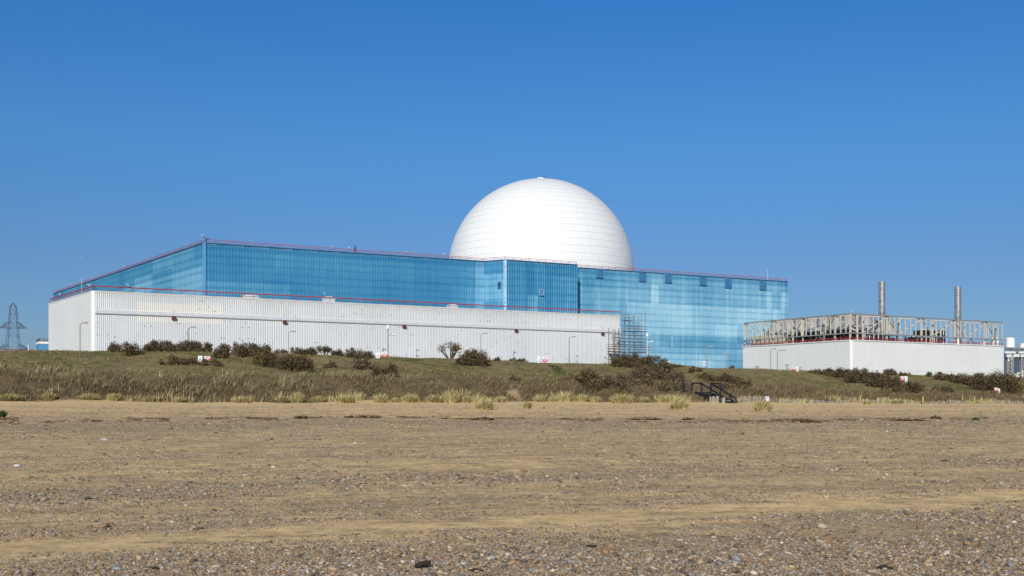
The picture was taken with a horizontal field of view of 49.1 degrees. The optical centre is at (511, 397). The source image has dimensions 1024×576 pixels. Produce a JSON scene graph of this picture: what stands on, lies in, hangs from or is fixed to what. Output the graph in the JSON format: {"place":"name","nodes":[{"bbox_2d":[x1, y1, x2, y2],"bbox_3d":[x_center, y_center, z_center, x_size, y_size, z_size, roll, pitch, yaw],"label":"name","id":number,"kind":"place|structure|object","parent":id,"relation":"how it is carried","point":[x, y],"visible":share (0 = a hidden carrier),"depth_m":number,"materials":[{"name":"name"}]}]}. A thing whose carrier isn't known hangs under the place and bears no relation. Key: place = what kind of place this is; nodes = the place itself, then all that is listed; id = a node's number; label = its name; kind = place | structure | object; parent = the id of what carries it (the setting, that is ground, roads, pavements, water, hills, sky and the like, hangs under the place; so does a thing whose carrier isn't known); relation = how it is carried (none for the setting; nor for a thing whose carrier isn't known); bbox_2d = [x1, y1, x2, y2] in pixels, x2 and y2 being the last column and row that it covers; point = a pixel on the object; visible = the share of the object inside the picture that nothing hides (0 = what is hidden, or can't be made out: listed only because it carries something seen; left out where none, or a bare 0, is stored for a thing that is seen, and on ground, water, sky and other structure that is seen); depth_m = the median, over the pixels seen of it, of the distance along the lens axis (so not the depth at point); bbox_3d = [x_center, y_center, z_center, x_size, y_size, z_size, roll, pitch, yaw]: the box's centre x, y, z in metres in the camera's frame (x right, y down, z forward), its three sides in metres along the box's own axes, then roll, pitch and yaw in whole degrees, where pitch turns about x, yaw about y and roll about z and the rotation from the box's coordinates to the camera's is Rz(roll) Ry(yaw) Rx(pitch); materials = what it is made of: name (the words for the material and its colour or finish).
{"place":"outdoors","nodes":[
{"label":"outdoors","id":0,"kind":"place"},
{"bbox_2d":[0,399,1023,575],"bbox_3d":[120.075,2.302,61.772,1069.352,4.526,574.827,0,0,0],"label":"beach","id":1,"kind":"structure","parent":0,"point":[510,466],"depth_m":20.86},
{"bbox_2d":[76,392,99,399],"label":"marram tuft","id":2,"kind":"object","parent":1,"relation":"on","point":[88,397],"visible":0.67,"depth_m":70.53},
{"bbox_2d":[105,392,121,400],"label":"marram tuft","id":3,"kind":"object","parent":1,"relation":"on","point":[114,397],"visible":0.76,"depth_m":70.89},
{"bbox_2d":[232,396,251,402],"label":"marram tuft","id":4,"kind":"object","parent":1,"relation":"on","point":[240,399],"visible":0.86,"depth_m":73.00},
{"bbox_2d":[288,391,304,402],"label":"marram tuft","id":5,"kind":"object","parent":1,"relation":"on","point":[296,397],"visible":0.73,"depth_m":76.32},
{"bbox_2d":[332,395,357,402],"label":"marram tuft","id":6,"kind":"object","parent":1,"relation":"on","point":[346,399],"visible":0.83,"depth_m":72.92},
{"bbox_2d":[372,392,390,402],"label":"marram tuft","id":7,"kind":"object","parent":1,"relation":"on","point":[380,398],"visible":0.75,"depth_m":73.31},
{"bbox_2d":[401,393,419,402],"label":"marram tuft","id":8,"kind":"object","parent":1,"relation":"on","point":[410,398],"visible":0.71,"depth_m":74.22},
{"bbox_2d":[415,560,430,567],"bbox_3d":[-0.876,1.638,11.005,0.157,0.077,0.070,0,0,-15],"label":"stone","id":9,"kind":"object","parent":1,"relation":"on","point":[420,564],"visible":1,"depth_m":10.98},
{"bbox_2d":[423,393,443,402],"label":"marram tuft","id":10,"kind":"object","parent":1,"relation":"on","point":[434,399],"visible":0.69,"depth_m":74.70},
{"bbox_2d":[441,389,461,402],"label":"marram tuft","id":11,"kind":"object","parent":1,"relation":"on","point":[451,397],"visible":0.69,"depth_m":73.32,"materials":[{"name":"plant"}]},
{"bbox_2d":[459,395,472,402],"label":"marram tuft","id":12,"kind":"object","parent":1,"relation":"on","point":[467,399],"visible":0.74,"depth_m":73.93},
{"bbox_2d":[472,399,496,409],"bbox_3d":[-1.302,0.339,54.183,1.314,0.624,1.183,0,0,0],"label":"marram tuft","id":13,"kind":"object","parent":1,"relation":"on","point":[486,405],"visible":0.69,"depth_m":54.01,"materials":[{"name":"plant"}]},
{"bbox_2d":[0,414,993,424],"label":"strand wrack","id":14,"kind":"object","parent":1,"relation":"on","point":[166,419],"visible":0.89,"depth_m":43.75,"materials":[{"name":"plant"}]},
{"bbox_2d":[493,395,508,402],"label":"marram tuft","id":15,"kind":"object","parent":1,"relation":"on","point":[500,399],"visible":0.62,"depth_m":78.14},
{"bbox_2d":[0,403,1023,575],"bbox_3d":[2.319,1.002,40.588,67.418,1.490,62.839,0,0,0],"label":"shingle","id":16,"kind":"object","parent":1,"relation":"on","point":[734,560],"visible":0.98,"depth_m":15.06,"materials":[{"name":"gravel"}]},
{"bbox_2d":[531,394,545,401],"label":"marram tuft","id":17,"kind":"object","parent":1,"relation":"on","point":[539,398],"visible":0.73,"depth_m":83.53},
{"bbox_2d":[559,389,575,400],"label":"marram tuft","id":18,"kind":"object","parent":1,"relation":"on","point":[566,396],"visible":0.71,"depth_m":84.12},
{"bbox_2d":[576,393,588,401],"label":"marram tuft","id":19,"kind":"object","parent":1,"relation":"on","point":[582,398],"visible":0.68,"depth_m":85.00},
{"bbox_2d":[608,393,636,402],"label":"marram tuft","id":20,"kind":"object","parent":1,"relation":"on","point":[620,399],"visible":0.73,"depth_m":77.10,"materials":[{"name":"plant"}]},
{"bbox_2d":[668,398,690,409],"bbox_3d":[8.740,0.325,58.235,1.415,0.744,1.368,0,0,0],"label":"marram tuft","id":21,"kind":"object","parent":1,"relation":"on","point":[680,404],"visible":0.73,"depth_m":58.03,"materials":[{"name":"plant"}]},
{"bbox_2d":[691,382,736,402],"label":"beach steps","id":22,"kind":"structure","parent":1,"relation":"on","point":[720,396],"depth_m":92.59,"materials":[{"name":"black wood"}]},
{"bbox_2d":[709,396,724,403],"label":"paling fence","id":23,"kind":"object","parent":1,"relation":"on","point":[716,399],"visible":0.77,"depth_m":79.67,"materials":[{"name":"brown wood"}]},
{"bbox_2d":[751,399,776,411],"bbox_3d":[12.463,0.376,55.462,1.402,0.783,1.377,0,0,0],"label":"marram tuft","id":24,"kind":"object","parent":1,"relation":"on","point":[763,406],"visible":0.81,"depth_m":55.19,"materials":[{"name":"plant"}]},
{"bbox_2d":[790,418,821,421],"bbox_3d":[11.467,0.934,43.717,1.253,0.257,0.799,0,0,0],"label":"seaweed clump","id":25,"kind":"object","parent":1,"relation":"on","point":[805,420],"visible":0.99,"depth_m":43.51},
{"bbox_2d":[734,395,1022,403],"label":"paling fence","id":26,"kind":"object","parent":1,"relation":"on","point":[838,401],"visible":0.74,"depth_m":95.40,"materials":[{"name":"brown wood"}]},
{"bbox_2d":[889,417,925,420],"bbox_3d":[15.926,0.891,45.197,1.435,0.251,0.972,0,0,0],"label":"seaweed clump","id":27,"kind":"object","parent":1,"relation":"on","point":[905,419],"visible":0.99,"depth_m":45.00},
{"bbox_2d":[0,349,1023,403],"bbox_3d":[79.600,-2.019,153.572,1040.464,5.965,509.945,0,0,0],"label":"grassy bank","id":28,"kind":"structure","parent":0,"point":[436,363],"depth_m":93.70,"materials":[{"name":"green plant"}]},
{"bbox_2d":[0,392,23,400],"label":"marram tuft","id":29,"kind":"object","parent":28,"relation":"on","point":[7,397],"visible":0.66,"depth_m":69.61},
{"bbox_2d":[40,391,56,400],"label":"marram tuft","id":30,"kind":"object","parent":28,"relation":"on","point":[48,396],"visible":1,"depth_m":69.98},
{"bbox_2d":[106,341,124,351],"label":"gorse bush","id":31,"kind":"object","parent":28,"relation":"on","point":[114,348],"visible":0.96,"depth_m":110.45,"materials":[{"name":"green plant"}]},
{"bbox_2d":[120,341,148,356],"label":"gorse bush","id":32,"kind":"object","parent":28,"relation":"on","point":[129,350],"visible":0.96,"depth_m":106.56,"materials":[{"name":"green plant"}]},
{"bbox_2d":[140,339,177,351],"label":"gorse bush","id":33,"kind":"object","parent":28,"relation":"on","point":[158,345],"visible":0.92,"depth_m":114.94,"materials":[{"name":"green plant"}]},
{"bbox_2d":[157,354,180,364],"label":"gorse bush","id":34,"kind":"object","parent":28,"relation":"on","point":[173,361],"visible":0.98,"depth_m":94.14,"materials":[{"name":"green plant"}]},
{"bbox_2d":[179,356,198,364],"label":"gorse bush","id":35,"kind":"object","parent":28,"relation":"on","point":[190,361],"visible":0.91,"depth_m":94.14,"materials":[{"name":"green plant"}]},
{"bbox_2d":[174,338,214,351],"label":"gorse bush","id":36,"kind":"object","parent":28,"relation":"on","point":[197,345],"visible":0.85,"depth_m":119.63,"materials":[{"name":"green plant"}]},
{"bbox_2d":[195,358,224,366],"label":"gorse bush","id":37,"kind":"object","parent":28,"relation":"on","point":[214,362],"visible":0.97,"depth_m":93.51,"materials":[{"name":"green plant"}]},
{"bbox_2d":[210,347,230,358],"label":"gorse bush","id":38,"kind":"object","parent":28,"relation":"on","point":[218,353],"visible":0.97,"depth_m":101.58,"materials":[{"name":"green plant"}]},
{"bbox_2d":[214,341,239,354],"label":"gorse bush","id":39,"kind":"object","parent":28,"relation":"on","point":[226,346],"visible":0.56,"depth_m":107.91,"materials":[{"name":"green plant"}]},
{"bbox_2d":[232,340,273,356],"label":"gorse bush","id":40,"kind":"object","parent":28,"relation":"on","point":[251,350],"visible":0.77,"depth_m":104.18,"materials":[{"name":"green plant"}]},
{"bbox_2d":[252,351,281,367],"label":"gorse bush","id":41,"kind":"object","parent":28,"relation":"on","point":[265,360],"visible":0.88,"depth_m":95.17,"materials":[{"name":"green plant"}]},
{"bbox_2d":[269,351,316,372],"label":"gorse bush","id":42,"kind":"object","parent":28,"relation":"on","point":[299,363],"visible":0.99,"depth_m":95.12,"materials":[{"name":"green plant"}]},
{"bbox_2d":[289,347,306,354],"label":"gorse bush","id":43,"kind":"object","parent":28,"relation":"on","point":[300,351],"visible":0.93,"depth_m":120.72,"materials":[{"name":"green plant"}]},
{"bbox_2d":[310,395,326,402],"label":"marram tuft","id":44,"kind":"object","parent":28,"relation":"on","point":[319,399],"visible":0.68,"depth_m":77.19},
{"bbox_2d":[315,344,331,354],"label":"gorse bush","id":45,"kind":"object","parent":28,"relation":"on","point":[327,348],"visible":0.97,"depth_m":125.00,"materials":[{"name":"green plant"}]},
{"bbox_2d":[322,360,336,367],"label":"gorse bush","id":46,"kind":"object","parent":28,"relation":"on","point":[330,364],"visible":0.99,"depth_m":101.75,"materials":[{"name":"green plant"}]},
{"bbox_2d":[330,348,345,355],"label":"gorse bush","id":47,"kind":"object","parent":28,"relation":"on","point":[336,353],"visible":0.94,"depth_m":119.55,"materials":[{"name":"green plant"}]},
{"bbox_2d":[344,346,368,358],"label":"gorse bush","id":48,"kind":"object","parent":28,"relation":"on","point":[352,353],"visible":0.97,"depth_m":115.12,"materials":[{"name":"green plant"}]},
{"bbox_2d":[351,357,375,369],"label":"gorse bush","id":49,"kind":"object","parent":28,"relation":"on","point":[365,366],"visible":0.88,"depth_m":99.87,"materials":[{"name":"green plant"}]},
{"bbox_2d":[369,362,399,376],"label":"gorse bush","id":50,"kind":"object","parent":28,"relation":"on","point":[389,370],"visible":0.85,"depth_m":89.44,"materials":[{"name":"green plant"}]},
{"bbox_2d":[437,341,463,358],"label":"tree","id":51,"kind":"object","parent":28,"relation":"on","point":[454,349],"visible":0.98,"depth_m":119.63,"materials":[{"name":"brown plant"}]},
{"bbox_2d":[454,348,492,366],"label":"gorse bush","id":52,"kind":"object","parent":28,"relation":"on","point":[475,358],"visible":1,"depth_m":112.34,"materials":[{"name":"green plant"}]},
{"bbox_2d":[0,369,1023,403],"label":"dune grass","id":53,"kind":"structure","parent":28,"relation":"on","point":[371,378],"depth_m":85.67,"materials":[{"name":"plant"}]},
{"bbox_2d":[44,385,1012,403],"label":"straw fringe","id":54,"kind":"object","parent":28,"relation":"on","point":[479,398],"visible":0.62,"depth_m":82.96,"materials":[{"name":"plant"}]},
{"bbox_2d":[572,367,598,383],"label":"gorse bush","id":55,"kind":"object","parent":28,"relation":"on","point":[586,375],"visible":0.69,"depth_m":91.65,"materials":[{"name":"green plant"}]},
{"bbox_2d":[580,377,603,391],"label":"gorse bush","id":56,"kind":"object","parent":28,"relation":"on","point":[596,385],"visible":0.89,"depth_m":88.71,"materials":[{"name":"green plant"}]},
{"bbox_2d":[585,374,614,388],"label":"gorse bush","id":57,"kind":"object","parent":28,"relation":"on","point":[606,380],"visible":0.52,"depth_m":90.94,"materials":[{"name":"green plant"}]},
{"bbox_2d":[608,378,634,390],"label":"gorse bush","id":58,"kind":"object","parent":28,"relation":"on","point":[619,383],"visible":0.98,"depth_m":91.16,"materials":[{"name":"green plant"}]},
{"bbox_2d":[607,371,638,385],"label":"gorse bush","id":59,"kind":"object","parent":28,"relation":"on","point":[622,376],"visible":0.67,"depth_m":94.00,"materials":[{"name":"green plant"}]},
{"bbox_2d":[609,352,640,367],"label":"gorse bush","id":60,"kind":"object","parent":28,"relation":"on","point":[622,360],"visible":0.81,"depth_m":126.84,"materials":[{"name":"green plant"}]},
{"bbox_2d":[628,364,658,379],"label":"gorse bush","id":61,"kind":"object","parent":28,"relation":"on","point":[640,372],"visible":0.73,"depth_m":104.21,"materials":[{"name":"green plant"}]},
{"bbox_2d":[630,354,674,372],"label":"gorse bush","id":62,"kind":"object","parent":28,"relation":"on","point":[650,361],"visible":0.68,"depth_m":115.13,"materials":[{"name":"green plant"}]},
{"bbox_2d":[655,394,670,402],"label":"marram tuft","id":63,"kind":"object","parent":28,"relation":"on","point":[662,399],"visible":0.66,"depth_m":87.95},
{"bbox_2d":[644,367,684,381],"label":"gorse bush","id":64,"kind":"object","parent":28,"relation":"on","point":[673,375],"visible":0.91,"depth_m":103.29,"materials":[{"name":"green plant"}]},
{"bbox_2d":[657,379,690,391],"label":"gorse bush","id":65,"kind":"object","parent":28,"relation":"on","point":[665,386],"visible":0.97,"depth_m":93.57,"materials":[{"name":"green plant"}]},
{"bbox_2d":[701,372,742,383],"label":"gorse bush","id":66,"kind":"object","parent":28,"relation":"on","point":[727,378],"visible":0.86,"depth_m":105.15,"materials":[{"name":"green plant"}]},
{"bbox_2d":[712,381,748,389],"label":"gorse bush","id":67,"kind":"object","parent":28,"relation":"on","point":[723,386],"visible":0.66,"depth_m":97.08,"materials":[{"name":"green plant"}]},
{"bbox_2d":[735,379,752,386],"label":"gorse bush","id":68,"kind":"object","parent":28,"relation":"on","point":[748,382],"visible":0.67,"depth_m":104.64,"materials":[{"name":"green plant"}]},
{"bbox_2d":[808,367,834,375],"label":"gorse bush","id":69,"kind":"object","parent":28,"relation":"on","point":[823,372],"visible":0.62,"depth_m":132.38,"materials":[{"name":"green plant"}]},
{"bbox_2d":[827,366,850,378],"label":"gorse bush","id":70,"kind":"object","parent":28,"relation":"on","point":[839,372],"visible":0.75,"depth_m":130.44,"materials":[{"name":"green plant"}]},
{"bbox_2d":[842,366,872,382],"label":"gorse bush","id":71,"kind":"object","parent":28,"relation":"on","point":[854,375],"visible":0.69,"depth_m":124.22,"materials":[{"name":"green plant"}]},
{"bbox_2d":[863,370,891,387],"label":"gorse bush","id":72,"kind":"object","parent":28,"relation":"on","point":[876,379],"visible":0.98,"depth_m":117.62,"materials":[{"name":"green plant"}]},
{"bbox_2d":[883,367,897,374],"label":"gorse bush","id":73,"kind":"object","parent":28,"relation":"on","point":[891,371],"visible":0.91,"depth_m":144.87,"materials":[{"name":"green plant"}]},
{"bbox_2d":[881,375,903,387],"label":"gorse bush","id":74,"kind":"object","parent":28,"relation":"on","point":[895,382],"visible":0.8,"depth_m":117.38,"materials":[{"name":"green plant"}]},
{"bbox_2d":[900,381,925,393],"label":"gorse bush","id":75,"kind":"object","parent":28,"relation":"on","point":[914,388],"visible":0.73,"depth_m":108.84,"materials":[{"name":"green plant"}]},
{"bbox_2d":[930,386,954,392],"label":"gorse bush","id":76,"kind":"object","parent":28,"relation":"on","point":[945,388],"visible":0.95,"depth_m":107.57,"materials":[{"name":"green plant"}]},
{"bbox_2d":[931,372,954,380],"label":"gorse bush","id":77,"kind":"object","parent":28,"relation":"on","point":[947,377],"visible":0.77,"depth_m":139.30,"materials":[{"name":"green plant"}]},
{"bbox_2d":[949,372,978,385],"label":"gorse bush","id":78,"kind":"object","parent":28,"relation":"on","point":[960,379],"visible":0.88,"depth_m":124.10,"materials":[{"name":"green plant"}]},
{"bbox_2d":[966,373,988,389],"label":"gorse bush","id":79,"kind":"object","parent":28,"relation":"on","point":[979,383],"visible":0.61,"depth_m":119.71,"materials":[{"name":"green plant"}]},
{"bbox_2d":[983,368,1023,393],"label":"gorse bush","id":80,"kind":"object","parent":28,"relation":"on","point":[996,380],"visible":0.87,"depth_m":112.24,"materials":[{"name":"green plant"}]},
{"bbox_2d":[0,0,1023,350],"label":"sky","id":81,"kind":"structure","parent":0,"point":[833,149],"materials":[{"name":"blue"}]},
{"bbox_2d":[1004,353,1022,376],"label":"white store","id":82,"kind":"structure","parent":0,"point":[1016,362],"depth_m":282.00,"materials":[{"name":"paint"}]},
{"bbox_3d":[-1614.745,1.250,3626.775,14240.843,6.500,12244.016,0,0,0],"label":"ground","id":83,"kind":"structure","parent":0,"visible":0},
{"bbox_2d":[0,303,32,350],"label":"electricity pylon","id":84,"kind":"object","parent":83,"relation":"on","point":[9,319],"visible":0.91,"depth_m":638.81,"materials":[{"name":"metal"}]},
{"bbox_2d":[35,338,48,350],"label":"blue annex","id":85,"kind":"object","parent":83,"relation":"on","point":[42,345],"visible":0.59,"depth_m":401.01,"materials":[{"name":"paint"}]},
{"bbox_2d":[48,278,620,363],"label":"white hall","id":86,"kind":"structure","parent":83,"relation":"on","point":[141,319],"depth_m":212.67,"materials":[{"name":"paint"}]},
{"bbox_2d":[53,239,787,368],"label":"blue building","id":87,"kind":"structure","parent":83,"relation":"on","point":[690,319],"depth_m":250.14,"materials":[{"name":"glass"}]},
{"bbox_2d":[449,176,633,270],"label":"containment dome","id":88,"kind":"structure","parent":87,"relation":"on","point":[540,218],"depth_m":290.26,"materials":[{"name":"metal"}]},
{"bbox_2d":[607,310,653,362],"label":"scaffolding","id":89,"kind":"object","parent":83,"relation":"on","point":[629,338],"visible":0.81,"depth_m":248.10,"materials":[{"name":"grey metal"}]},
{"bbox_2d":[743,334,1003,377],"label":"white plant building","id":90,"kind":"structure","parent":83,"relation":"on","point":[912,357],"depth_m":243.18,"materials":[{"name":"paint"}]},
{"bbox_2d":[767,322,781,334],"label":"cooling unit","id":91,"kind":"object","parent":90,"relation":"on","point":[776,328],"visible":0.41,"depth_m":255.91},
{"bbox_2d":[779,319,795,342],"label":"cooling unit","id":92,"kind":"object","parent":90,"relation":"on","point":[789,325],"visible":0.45,"depth_m":252.59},
{"bbox_2d":[789,318,809,342],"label":"cooling unit","id":93,"kind":"object","parent":90,"relation":"on","point":[798,331],"visible":0.46,"depth_m":249.66,"materials":[{"name":"metal"}]},
{"bbox_2d":[804,317,819,341],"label":"cooling unit","id":94,"kind":"object","parent":90,"relation":"on","point":[808,338],"visible":0.36,"depth_m":246.15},
{"bbox_2d":[813,316,833,341],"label":"cooling unit","id":95,"kind":"object","parent":90,"relation":"on","point":[827,324],"visible":0.41,"depth_m":242.98,"materials":[{"name":"metal"}]},
{"bbox_2d":[826,315,844,340],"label":"cooling unit","id":96,"kind":"object","parent":90,"relation":"on","point":[837,330],"visible":0.44,"depth_m":239.60,"materials":[{"name":"metal"}]},
{"bbox_2d":[838,314,860,339],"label":"cooling unit","id":97,"kind":"object","parent":90,"relation":"on","point":[853,326],"visible":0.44,"depth_m":236.44,"materials":[{"name":"metal"}]},
{"bbox_2d":[854,315,876,332],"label":"cooling unit","id":98,"kind":"object","parent":90,"relation":"on","point":[870,322],"visible":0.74,"depth_m":238.81,"materials":[{"name":"metal"}]},
{"bbox_2d":[858,332,884,340],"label":"pump skid","id":99,"kind":"object","parent":90,"relation":"on","point":[874,336],"visible":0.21,"depth_m":237.04,"materials":[{"name":"metal"}]},
{"bbox_2d":[744,313,1002,345],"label":"steel screen","id":100,"kind":"object","parent":90,"relation":"on","point":[899,332],"visible":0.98,"depth_m":243.39,"materials":[{"name":"metal"}]},
{"bbox_2d":[878,281,885,340],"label":"chimney","id":101,"kind":"object","parent":90,"relation":"on","point":[881,298],"visible":0.69,"depth_m":249.10,"materials":[{"name":"metal"}]},
{"bbox_2d":[885,321,897,340],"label":"cooling unit","id":102,"kind":"object","parent":90,"relation":"on","point":[892,330],"visible":0.32,"depth_m":258.16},
{"bbox_2d":[904,336,935,342],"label":"pump skid","id":103,"kind":"object","parent":90,"relation":"on","point":[915,338],"visible":0.34,"depth_m":246.57,"materials":[{"name":"metal"}]},
{"bbox_2d":[913,329,944,342],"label":"switch cabinet","id":104,"kind":"object","parent":90,"relation":"on","point":[928,334],"visible":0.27,"depth_m":252.85,"materials":[{"name":"metal"}]},
{"bbox_2d":[954,287,961,343],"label":"chimney","id":105,"kind":"object","parent":90,"relation":"on","point":[957,302],"visible":0.77,"depth_m":263.46,"materials":[{"name":"metal"}]},
{"bbox_2d":[1004,347,1023,376],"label":"pipe gantry","id":106,"kind":"object","parent":83,"relation":"on","point":[1020,351],"visible":0.62,"depth_m":270.87,"materials":[{"name":"metal"}]},
{"bbox_2d":[1005,337,1014,346],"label":"storage tank","id":107,"kind":"object","parent":106,"relation":"on","point":[1009,341],"visible":0.89,"depth_m":275.14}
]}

